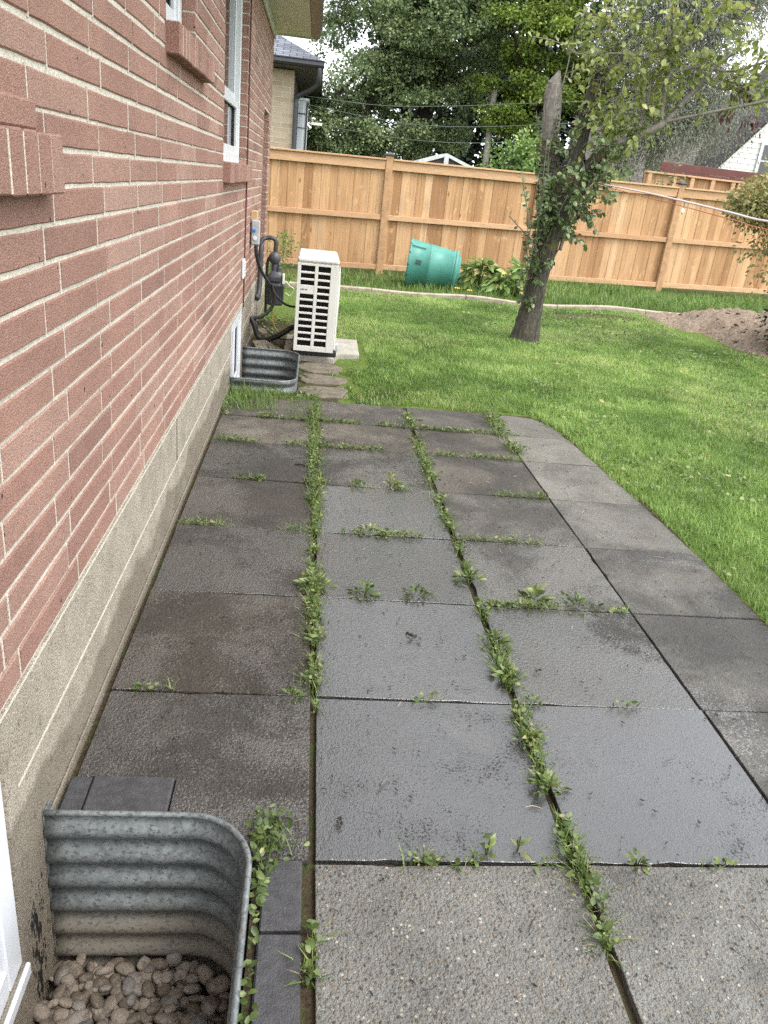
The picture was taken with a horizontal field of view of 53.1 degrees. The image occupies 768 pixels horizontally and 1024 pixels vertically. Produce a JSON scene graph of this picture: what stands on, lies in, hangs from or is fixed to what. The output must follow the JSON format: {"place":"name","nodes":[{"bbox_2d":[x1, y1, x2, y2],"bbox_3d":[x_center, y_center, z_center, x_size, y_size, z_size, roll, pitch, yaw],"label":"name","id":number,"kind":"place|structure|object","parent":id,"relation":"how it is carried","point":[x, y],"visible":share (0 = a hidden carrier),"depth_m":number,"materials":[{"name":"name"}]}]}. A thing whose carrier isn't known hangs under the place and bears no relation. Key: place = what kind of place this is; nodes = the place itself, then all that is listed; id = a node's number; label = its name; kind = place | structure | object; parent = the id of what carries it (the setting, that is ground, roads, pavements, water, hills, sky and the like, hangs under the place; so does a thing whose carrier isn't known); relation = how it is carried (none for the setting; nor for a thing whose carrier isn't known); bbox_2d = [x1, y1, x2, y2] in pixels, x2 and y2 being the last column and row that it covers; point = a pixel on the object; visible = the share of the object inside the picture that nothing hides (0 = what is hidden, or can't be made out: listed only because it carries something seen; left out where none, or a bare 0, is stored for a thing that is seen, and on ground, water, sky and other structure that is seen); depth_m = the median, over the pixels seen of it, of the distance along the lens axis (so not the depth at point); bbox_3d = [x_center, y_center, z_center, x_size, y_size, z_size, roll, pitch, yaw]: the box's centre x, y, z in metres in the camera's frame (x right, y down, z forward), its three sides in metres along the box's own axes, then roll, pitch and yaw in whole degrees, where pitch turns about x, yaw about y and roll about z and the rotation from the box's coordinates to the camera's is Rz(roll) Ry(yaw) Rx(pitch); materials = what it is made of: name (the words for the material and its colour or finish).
{"place":"outdoors","nodes":[
{"label":"outdoors","id":0,"kind":"place"},
{"bbox_2d":[33,953,230,1023],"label":"river pebble gravel","id":1,"kind":"structure","parent":0,"point":[150,992],"depth_m":1.92,"materials":[{"name":"gravel"}]},
{"bbox_2d":[249,872,252,918],"bbox_3d":[-0.514,1.330,1.501,0.686,0.628,1.392,4,23,-7],"label":"earth side","id":2,"kind":"object","parent":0,"point":[251,891],"depth_m":1.85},
{"bbox_2d":[58,776,92,809],"bbox_3d":[-0.778,0.749,1.931,0.053,0.080,0.156,4,23,-7],"label":"edging paver","id":3,"kind":"object","parent":2,"relation":"on","point":[76,793],"visible":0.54,"depth_m":1.93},
{"bbox_2d":[82,776,174,810],"bbox_3d":[-0.647,0.756,1.945,0.203,0.084,0.156,4,23,-7],"label":"edging paver","id":4,"kind":"object","parent":2,"relation":"on","point":[121,793],"visible":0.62,"depth_m":1.94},
{"bbox_2d":[250,935,300,1023],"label":"edging paver","id":5,"kind":"object","parent":2,"relation":"on","point":[275,1000],"visible":0.92,"depth_m":1.55,"materials":[{"name":"concrete"}]},
{"bbox_2d":[259,860,301,934],"bbox_3d":[-0.235,0.892,1.748,0.090,0.072,0.186,4,23,-7],"label":"edging paver","id":6,"kind":"object","parent":2,"relation":"on","point":[280,909],"visible":0.64,"depth_m":1.71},
{"bbox_2d":[62,263,767,1023],"bbox_3d":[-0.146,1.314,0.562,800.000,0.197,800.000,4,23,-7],"label":"ground","id":7,"kind":"structure","parent":0,"point":[308,881],"depth_m":4.99,"materials":[{"name":"plant"}]},
{"bbox_2d":[0,0,323,1023],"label":"brick house","id":8,"kind":"structure","parent":7,"relation":"on","point":[130,166],"depth_m":2.05,"materials":[{"name":"brick"}]},
{"bbox_2d":[0,783,21,1017],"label":"window frame","id":9,"kind":"structure","parent":8,"relation":"in","point":[10,951],"depth_m":1.63,"materials":[{"name":"white plastic"}]},
{"bbox_2d":[42,799,251,1023],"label":"window well","id":10,"kind":"object","parent":8,"relation":"attached to","point":[133,887],"depth_m":1.91,"materials":[{"name":"metal"}]},
{"bbox_2d":[166,0,181,23],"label":"window frame","id":11,"kind":"structure","parent":8,"relation":"in","point":[173,8],"depth_m":3.14,"materials":[{"name":"white plastic"}]},
{"bbox_2d":[223,0,242,162],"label":"window frame","id":12,"kind":"structure","parent":8,"relation":"in","point":[234,8],"depth_m":5.45,"materials":[{"name":"white plastic"}]},
{"bbox_2d":[230,308,241,377],"bbox_3d":[-1.220,-1.249,6.136,0.070,0.645,0.920,4,23,-7],"label":"window frame","id":13,"kind":"structure","parent":8,"relation":"in","point":[236,326],"depth_m":6.41,"materials":[{"name":"white plastic"}]},
{"bbox_2d":[243,0,251,306],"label":"wall cable","id":14,"kind":"object","parent":8,"relation":"attached to","point":[247,141],"depth_m":5.89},
{"bbox_2d":[250,210,259,244],"bbox_3d":[-1.134,-2.515,6.793,0.084,0.275,0.222,4,23,-7],"label":"disconnect box","id":15,"kind":"object","parent":8,"relation":"attached to","point":[255,232],"visible":1,"depth_m":6.72,"materials":[{"name":"grey metal"}]},
{"bbox_2d":[229,346,299,392],"bbox_3d":[-0.971,-0.886,6.327,0.499,0.693,1.200,4,23,-7],"label":"window well","id":16,"kind":"object","parent":8,"relation":"attached to","point":[268,367],"depth_m":6.72,"materials":[{"name":"metal"}]},
{"bbox_2d":[253,245,275,319],"bbox_3d":[-1.165,-2.117,7.099,0.176,0.711,0.399,14,24,17],"label":"electrical whip","id":17,"kind":"object","parent":8,"relation":"attached to","point":[268,311],"visible":0.98,"depth_m":7.17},
{"bbox_2d":[255,235,293,312],"bbox_3d":[-1.157,-2.410,7.873,0.424,0.793,0.277,-5,26,-25],"label":"gas meter","id":18,"kind":"object","parent":8,"relation":"attached to","point":[275,276],"visible":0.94,"depth_m":7.86,"materials":[{"name":"grey metal"}]},
{"bbox_2d":[77,691,309,867],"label":"patio slab","id":19,"kind":"structure","parent":7,"relation":"on","point":[249,764],"depth_m":2.12,"materials":[{"name":"concrete"}]},
{"bbox_2d":[242,800,309,882],"bbox_3d":[-0.259,0.780,1.837,0.165,0.069,0.241,4,23,-7],"label":"creeping weed","id":20,"kind":"object","parent":19,"relation":"on","point":[261,838],"visible":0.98,"depth_m":1.84,"materials":[{"name":"green plant"}]},
{"bbox_2d":[281,684,305,703],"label":"weed plant","id":21,"kind":"object","parent":19,"relation":"on","point":[295,692],"visible":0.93,"depth_m":2.39,"materials":[{"name":"green plant"}]},
{"bbox_2d":[112,589,310,696],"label":"patio slab","id":22,"kind":"structure","parent":7,"relation":"on","point":[152,655],"depth_m":2.60,"materials":[{"name":"concrete"}]},
{"bbox_2d":[152,524,312,597],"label":"patio slab","id":23,"kind":"structure","parent":7,"relation":"on","point":[183,564],"depth_m":3.17,"materials":[{"name":"concrete"}]},
{"bbox_2d":[178,476,312,530],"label":"patio slab","id":24,"kind":"structure","parent":7,"relation":"on","point":[260,506],"depth_m":3.73,"materials":[{"name":"concrete"}]},
{"bbox_2d":[238,912,259,1023],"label":"creeping weed","id":25,"kind":"object","parent":7,"relation":"on","point":[244,1001],"visible":0.94,"depth_m":1.49,"materials":[{"name":"green plant"}]},
{"bbox_2d":[197,439,312,483],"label":"patio slab","id":26,"kind":"structure","parent":7,"relation":"on","point":[278,462],"depth_m":4.28,"materials":[{"name":"concrete"}]},
{"bbox_2d":[248,819,272,943],"bbox_3d":[-0.281,0.829,1.737,0.058,0.070,0.324,4,23,-7],"label":"creeping weed","id":27,"kind":"object","parent":7,"relation":"on","point":[260,883],"visible":0.92,"depth_m":1.71,"materials":[{"name":"green plant"}]},
{"bbox_2d":[212,415,311,445],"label":"patio slab","id":28,"kind":"structure","parent":7,"relation":"on","point":[271,430],"depth_m":4.83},
{"bbox_2d":[252,340,282,349],"bbox_3d":[-1.067,-1.459,6.914,0.251,0.062,0.550,-9,28,-32],"label":"loose plank","id":29,"kind":"object","parent":7,"relation":"on","point":[258,343],"visible":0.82,"depth_m":7.00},
{"bbox_2d":[222,398,313,420],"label":"patio slab","id":30,"kind":"structure","parent":7,"relation":"on","point":[282,403],"depth_m":5.24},
{"bbox_2d":[220,377,322,416],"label":"wall grass","id":31,"kind":"structure","parent":7,"relation":"on","point":[235,398],"depth_m":5.45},
{"bbox_2d":[265,230,306,285],"bbox_3d":[-1.401,-3.524,10.715,0.593,0.870,0.697,11,24,11],"label":"grey green plant","id":32,"kind":"object","parent":7,"relation":"on","point":[284,249],"visible":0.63,"depth_m":10.66,"materials":[{"name":"green plant"}]},
{"bbox_2d":[270,35,324,149],"bbox_3d":[-6.292,-11.699,21.854,9.050,6.600,11.730,4,23,-7],"label":"neighbour bungalow","id":33,"kind":"object","parent":7,"relation":"on","point":[297,73],"visible":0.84,"depth_m":17.60,"materials":[{"name":"brick"}]},
{"bbox_2d":[296,98,309,149],"bbox_3d":[-2.181,-9.653,20.158,0.330,2.020,1.720,4,23,-7],"label":"bay window","id":34,"kind":"structure","parent":33,"relation":"in","point":[303,107],"depth_m":19.24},
{"bbox_2d":[305,88,767,106],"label":"overhead wire","id":35,"kind":"object","parent":33,"relation":"attached to","point":[477,105],"visible":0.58,"depth_m":19.67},
{"bbox_2d":[308,99,764,126],"bbox_3d":[5.463,-10.862,19.809,18.002,2.553,0.099,3,23,-7],"label":"overhead wire","id":36,"kind":"object","parent":33,"relation":"attached to","point":[483,126],"visible":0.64,"depth_m":19.88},
{"bbox_2d":[249,312,358,400],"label":"soil weeds","id":37,"kind":"object","parent":7,"relation":"on","point":[275,345],"visible":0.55,"depth_m":7.11,"materials":[{"name":"green plant"}]},
{"bbox_2d":[293,566,337,593],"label":"weed plant","id":38,"kind":"object","parent":7,"relation":"on","point":[308,578],"visible":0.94,"depth_m":3.04,"materials":[{"name":"green plant"}]},
{"bbox_2d":[295,362,341,373],"bbox_3d":[-0.559,-1.213,6.574,0.398,0.060,0.341,4,23,-7],"label":"flagstone","id":39,"kind":"object","parent":7,"relation":"on","point":[315,368],"visible":0.74,"depth_m":6.54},
{"bbox_2d":[284,334,358,363],"bbox_3d":[-0.585,-1.519,7.245,0.700,0.090,0.940,4,23,-7],"label":"concrete pad","id":40,"kind":"object","parent":7,"relation":"on","point":[347,348],"visible":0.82,"depth_m":7.07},
{"bbox_2d":[291,248,340,356],"bbox_3d":[-0.601,-1.888,6.919,0.414,0.836,0.806,4,23,-7],"label":"heat pump","id":41,"kind":"object","parent":40,"relation":"on","point":[317,298],"visible":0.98,"depth_m":6.57,"materials":[{"name":"beige metal"}]},
{"bbox_2d":[250,316,293,341],"bbox_3d":[-1.053,-1.719,7.298,0.496,0.230,0.119,7,23,0],"label":"refrigerant hose","id":42,"kind":"object","parent":41,"relation":"attached to","point":[285,331],"visible":0.86,"depth_m":7.28,"materials":[{"name":"black rubber"}]},
{"bbox_2d":[297,386,347,399],"bbox_3d":[-0.468,-0.896,5.857,0.391,0.061,0.296,4,23,-7],"label":"flagstone","id":43,"kind":"object","parent":7,"relation":"on","point":[332,393],"visible":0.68,"depth_m":5.84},
{"bbox_2d":[300,374,347,385],"bbox_3d":[-0.486,-1.054,6.224,0.391,0.058,0.299,4,23,-7],"label":"flagstone","id":44,"kind":"object","parent":7,"relation":"on","point":[318,379],"visible":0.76,"depth_m":6.17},
{"bbox_2d":[317,401,408,427],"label":"patio slab","id":45,"kind":"structure","parent":7,"relation":"on","point":[370,414],"depth_m":5.39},
{"bbox_2d":[317,421,417,453],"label":"patio slab","id":46,"kind":"structure","parent":7,"relation":"on","point":[398,438],"depth_m":4.91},
{"bbox_2d":[316,447,432,491],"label":"patio slab","id":47,"kind":"structure","parent":7,"relation":"on","point":[341,472],"depth_m":4.37,"materials":[{"name":"concrete"}]},
{"bbox_2d":[316,485,450,539],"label":"patio slab","id":48,"kind":"structure","parent":7,"relation":"on","point":[408,513],"depth_m":3.81,"materials":[{"name":"concrete"}]},
{"bbox_2d":[316,532,475,605],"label":"patio slab","id":49,"kind":"structure","parent":7,"relation":"on","point":[429,563],"depth_m":3.26,"materials":[{"name":"concrete"}]},
{"bbox_2d":[346,578,380,599],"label":"weed plant","id":50,"kind":"object","parent":49,"relation":"on","point":[368,585],"visible":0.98,"depth_m":3.01,"materials":[{"name":"green plant"}]},
{"bbox_2d":[400,583,436,601],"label":"weed plant","id":51,"kind":"object","parent":49,"relation":"on","point":[423,589],"visible":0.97,"depth_m":3.05,"materials":[{"name":"green plant"}]},
{"bbox_2d":[301,0,524,160],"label":"maple tree","id":52,"kind":"object","parent":7,"relation":"on","point":[417,28],"visible":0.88,"depth_m":22.49,"materials":[{"name":"green plant"}]},
{"bbox_2d":[316,597,511,704],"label":"patio slab","id":53,"kind":"structure","parent":7,"relation":"on","point":[359,668],"depth_m":2.67,"materials":[{"name":"concrete"}]},
{"bbox_2d":[404,238,461,289],"bbox_3d":[0.787,-3.942,12.272,0.866,0.754,0.760,7,23,1],"label":"compost bin","id":54,"kind":"object","parent":7,"relation":"on","point":[429,264],"visible":0.9,"depth_m":12.00,"materials":[{"name":"green plastic"}]},
{"bbox_2d":[129,402,741,991],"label":"weeds","id":55,"kind":"object","parent":7,"relation":"on","point":[570,857],"visible":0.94,"depth_m":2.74,"materials":[{"name":"green plant"}]},
{"bbox_2d":[315,699,569,865],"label":"patio slab","id":56,"kind":"structure","parent":7,"relation":"on","point":[459,801],"depth_m":2.09,"materials":[{"name":"concrete"}]},
{"bbox_2d":[473,833,497,863],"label":"weed plant","id":57,"kind":"object","parent":56,"relation":"on","point":[491,843],"visible":0.84,"depth_m":1.88,"materials":[{"name":"green plant"}]},
{"bbox_2d":[511,834,532,861],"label":"weed plant","id":58,"kind":"object","parent":56,"relation":"on","point":[522,843],"visible":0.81,"depth_m":1.91,"materials":[{"name":"green plant"}]},
{"bbox_2d":[415,153,471,166],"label":"garden shed","id":59,"kind":"structure","parent":7,"relation":"on","point":[446,158],"depth_m":20.14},
{"bbox_2d":[406,407,500,434],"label":"patio slab","id":60,"kind":"structure","parent":7,"relation":"on","point":[464,420],"depth_m":5.47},
{"bbox_2d":[414,429,519,460],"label":"patio slab","id":61,"kind":"structure","parent":7,"relation":"on","point":[461,443],"depth_m":4.98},
{"bbox_2d":[451,565,486,585],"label":"weed plant","id":62,"kind":"object","parent":7,"relation":"on","point":[465,574],"visible":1,"depth_m":3.22,"materials":[{"name":"green plant"}]},
{"bbox_2d":[315,865,629,1023],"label":"patio slab","id":63,"kind":"structure","parent":7,"relation":"on","point":[462,924],"depth_m":1.65,"materials":[{"name":"concrete"}]},
{"bbox_2d":[107,418,767,999],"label":"patio litter","id":64,"kind":"object","parent":63,"relation":"on","point":[473,688],"visible":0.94,"depth_m":2.49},
{"bbox_2d":[457,255,505,289],"bbox_3d":[1.588,-3.863,12.442,0.985,0.556,0.779,4,23,-7],"label":"hosta plant","id":65,"kind":"object","parent":7,"relation":"on","point":[489,270],"visible":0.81,"depth_m":12.28,"materials":[{"name":"green plant"}]},
{"bbox_2d":[285,281,678,313],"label":"edging kerb","id":66,"kind":"structure","parent":7,"relation":"on","point":[488,299],"depth_m":11.40,"materials":[{"name":"concrete"}]},
{"bbox_2d":[425,455,547,499],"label":"patio slab","id":67,"kind":"structure","parent":7,"relation":"on","point":[477,472],"depth_m":4.43,"materials":[{"name":"concrete"}]},
{"bbox_2d":[482,90,497,167],"bbox_3d":[3.019,-10.146,23.201,0.244,4.602,0.215,4,23,-7],"label":"utility pole","id":68,"kind":"object","parent":7,"relation":"on","point":[488,133],"visible":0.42,"depth_m":22.74,"materials":[{"name":"grey wood"}]},
{"bbox_2d":[477,627,514,652],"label":"weed plant","id":69,"kind":"object","parent":7,"relation":"on","point":[494,633],"visible":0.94,"depth_m":2.79,"materials":[{"name":"green plant"}]},
{"bbox_2d":[306,0,689,172],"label":"dark hedge tree","id":70,"kind":"object","parent":7,"relation":"on","point":[475,147],"visible":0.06,"depth_m":28.93,"materials":[{"name":"green plant"}]},
{"bbox_2d":[478,268,525,295],"bbox_3d":[1.973,-3.653,12.220,0.903,0.485,0.910,17,25,23],"label":"hosta plant","id":71,"kind":"object","parent":7,"relation":"on","point":[488,282],"visible":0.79,"depth_m":12.07,"materials":[{"name":"green plant"}]},
{"bbox_2d":[474,125,541,172],"bbox_3d":[2.548,-6.151,15.387,1.727,2.922,1.491,4,23,-7],"label":"light green bush","id":72,"kind":"object","parent":7,"relation":"on","point":[517,158],"visible":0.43,"depth_m":14.96,"materials":[{"name":"green plant"}]},
{"bbox_2d":[488,661,527,688],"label":"weed plant","id":73,"kind":"object","parent":7,"relation":"on","point":[497,674],"visible":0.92,"depth_m":2.59,"materials":[{"name":"green plant"}]},
{"bbox_2d":[438,492,583,547],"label":"patio slab","id":74,"kind":"structure","parent":7,"relation":"on","point":[489,515],"depth_m":3.88,"materials":[{"name":"concrete"}]},
{"bbox_2d":[265,147,767,293],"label":"cedar fence","id":75,"kind":"object","parent":7,"relation":"on","point":[376,214],"visible":0.53,"depth_m":13.54,"materials":[{"name":"wood"}]},
{"bbox_2d":[500,256,548,295],"bbox_3d":[2.267,-3.826,12.474,0.932,0.583,0.868,4,23,-7],"label":"hosta plant","id":76,"kind":"object","parent":7,"relation":"on","point":[515,261],"visible":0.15,"depth_m":12.38,"materials":[{"name":"green plant"}]},
{"bbox_2d":[512,725,548,749],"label":"weed plant","id":77,"kind":"object","parent":7,"relation":"on","point":[524,731],"visible":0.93,"depth_m":2.30,"materials":[{"name":"green plant"}]},
{"bbox_2d":[495,415,566,439],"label":"patio slab","id":78,"kind":"structure","parent":7,"relation":"on","point":[532,427],"depth_m":5.46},
{"bbox_2d":[456,540,630,613],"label":"patio slab","id":79,"kind":"structure","parent":7,"relation":"on","point":[509,578],"depth_m":3.35,"materials":[{"name":"concrete"}]},
{"bbox_2d":[517,583,557,606],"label":"weed plant","id":80,"kind":"object","parent":79,"relation":"on","point":[536,591],"visible":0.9,"depth_m":3.11,"materials":[{"name":"green plant"}]},
{"bbox_2d":[555,591,603,617],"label":"weed plant","id":81,"kind":"object","parent":79,"relation":"on","point":[579,597],"visible":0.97,"depth_m":3.12,"materials":[{"name":"green plant"}]},
{"bbox_2d":[459,0,632,171],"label":"yellow green maple","id":82,"kind":"object","parent":7,"relation":"on","point":[549,19],"visible":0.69,"depth_m":21.44,"materials":[{"name":"green plant"}]},
{"bbox_2d":[325,289,767,624],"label":"lawn grass","id":83,"kind":"structure","parent":7,"relation":"on","point":[693,388],"depth_m":6.68,"materials":[{"name":"plant"}]},
{"bbox_2d":[524,767,571,797],"bbox_3d":[0.457,0.754,2.130,0.138,0.070,0.122,4,23,-7],"label":"weed plant","id":84,"kind":"object","parent":7,"relation":"on","point":[546,779],"visible":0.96,"depth_m":2.13,"materials":[{"name":"green plant"}]},
{"bbox_2d":[505,435,598,466],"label":"patio slab","id":85,"kind":"structure","parent":7,"relation":"on","point":[541,450],"depth_m":5.00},
{"bbox_2d":[340,266,767,312],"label":"grass strip","id":86,"kind":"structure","parent":7,"relation":"on","point":[643,300],"depth_m":12.63,"materials":[{"name":"plant"}]},
{"bbox_2d":[523,461,642,505],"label":"patio slab","id":87,"kind":"structure","parent":7,"relation":"on","point":[553,481],"depth_m":4.48,"materials":[{"name":"concrete"}]},
{"bbox_2d":[481,606,698,709],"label":"patio slab","id":88,"kind":"structure","parent":7,"relation":"on","point":[548,632],"depth_m":2.75,"materials":[{"name":"concrete"}]},
{"bbox_2d":[456,306,767,575],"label":"lawn clover","id":89,"kind":"object","parent":7,"relation":"on","point":[609,445],"visible":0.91,"depth_m":7.14,"materials":[{"name":"green plant"}]},
{"bbox_2d":[550,500,694,553],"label":"patio slab","id":90,"kind":"structure","parent":7,"relation":"on","point":[594,522],"depth_m":3.93,"materials":[{"name":"concrete"}]},
{"bbox_2d":[509,0,767,342],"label":"pear tree","id":91,"kind":"object","parent":7,"relation":"on","point":[564,190],"visible":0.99,"depth_m":7.69,"materials":[{"name":"green plant"}]},
{"bbox_2d":[588,181,767,222],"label":"clothesline","id":92,"kind":"object","parent":91,"relation":"attached to","point":[729,212],"visible":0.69,"depth_m":6.08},
{"bbox_2d":[602,186,767,229],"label":"thin red cord","id":93,"kind":"object","parent":92,"relation":"hanging from","point":[693,209],"visible":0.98,"depth_m":6.01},
{"bbox_2d":[625,847,651,875],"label":"weed plant","id":94,"kind":"object","parent":7,"relation":"on","point":[632,858],"visible":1,"depth_m":1.91,"materials":[{"name":"green plant"}]},
{"bbox_2d":[520,705,767,867],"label":"patio slab","id":95,"kind":"structure","parent":7,"relation":"on","point":[618,780],"depth_m":2.18,"materials":[{"name":"concrete"}]},
{"bbox_2d":[574,71,767,182],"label":"grey roof house","id":96,"kind":"structure","parent":7,"relation":"on","point":[755,153],"depth_m":26.76,"materials":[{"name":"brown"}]},
{"bbox_2d":[754,141,767,173],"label":"window frame","id":97,"kind":"structure","parent":96,"relation":"in","point":[763,151],"depth_m":26.41,"materials":[{"name":"white plastic"}]},
{"bbox_2d":[577,0,767,182],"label":"feathery tree","id":98,"kind":"object","parent":7,"relation":"on","point":[711,39],"visible":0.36,"depth_m":21.54,"materials":[{"name":"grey plant"}]},
{"bbox_2d":[585,548,759,619],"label":"patio slab","id":99,"kind":"structure","parent":7,"relation":"on","point":[638,576],"depth_m":3.38,"materials":[{"name":"concrete"}]},
{"bbox_2d":[588,866,767,1023],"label":"patio slab","id":100,"kind":"structure","parent":7,"relation":"on","point":[699,959],"depth_m":1.73,"materials":[{"name":"concrete"}]},
{"bbox_2d":[633,614,767,712],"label":"patio slab","id":101,"kind":"structure","parent":7,"relation":"on","point":[722,669],"depth_m":2.87,"materials":[{"name":"concrete"}]},
{"bbox_2d":[643,171,760,190],"bbox_3d":[7.405,-6.409,17.598,3.498,2.240,0.180,4,23,-7],"label":"framed fence","id":102,"kind":"object","parent":7,"relation":"on","point":[697,182],"visible":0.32,"depth_m":17.11,"materials":[{"name":"brown wood"}]},
{"bbox_2d":[642,307,767,357],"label":"soil heap","id":103,"kind":"object","parent":7,"relation":"on","point":[736,328],"visible":0.62,"depth_m":10.46,"materials":[{"name":"soil"}]},
{"bbox_2d":[660,162,766,182],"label":"dark red fence","id":104,"kind":"object","parent":7,"relation":"on","point":[707,172],"visible":0.27,"depth_m":17.61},
{"bbox_2d":[703,711,767,803],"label":"patio slab","id":105,"kind":"structure","parent":7,"relation":"on","point":[747,730],"depth_m":2.42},
{"bbox_2d":[716,158,767,301],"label":"yellowing shrub","id":106,"kind":"object","parent":7,"relation":"on","point":[753,199],"visible":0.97,"depth_m":8.26,"materials":[{"name":"green plant"}]},
{"bbox_2d":[283,0,767,166],"label":"sky","id":107,"kind":"structure","parent":0,"point":[304,42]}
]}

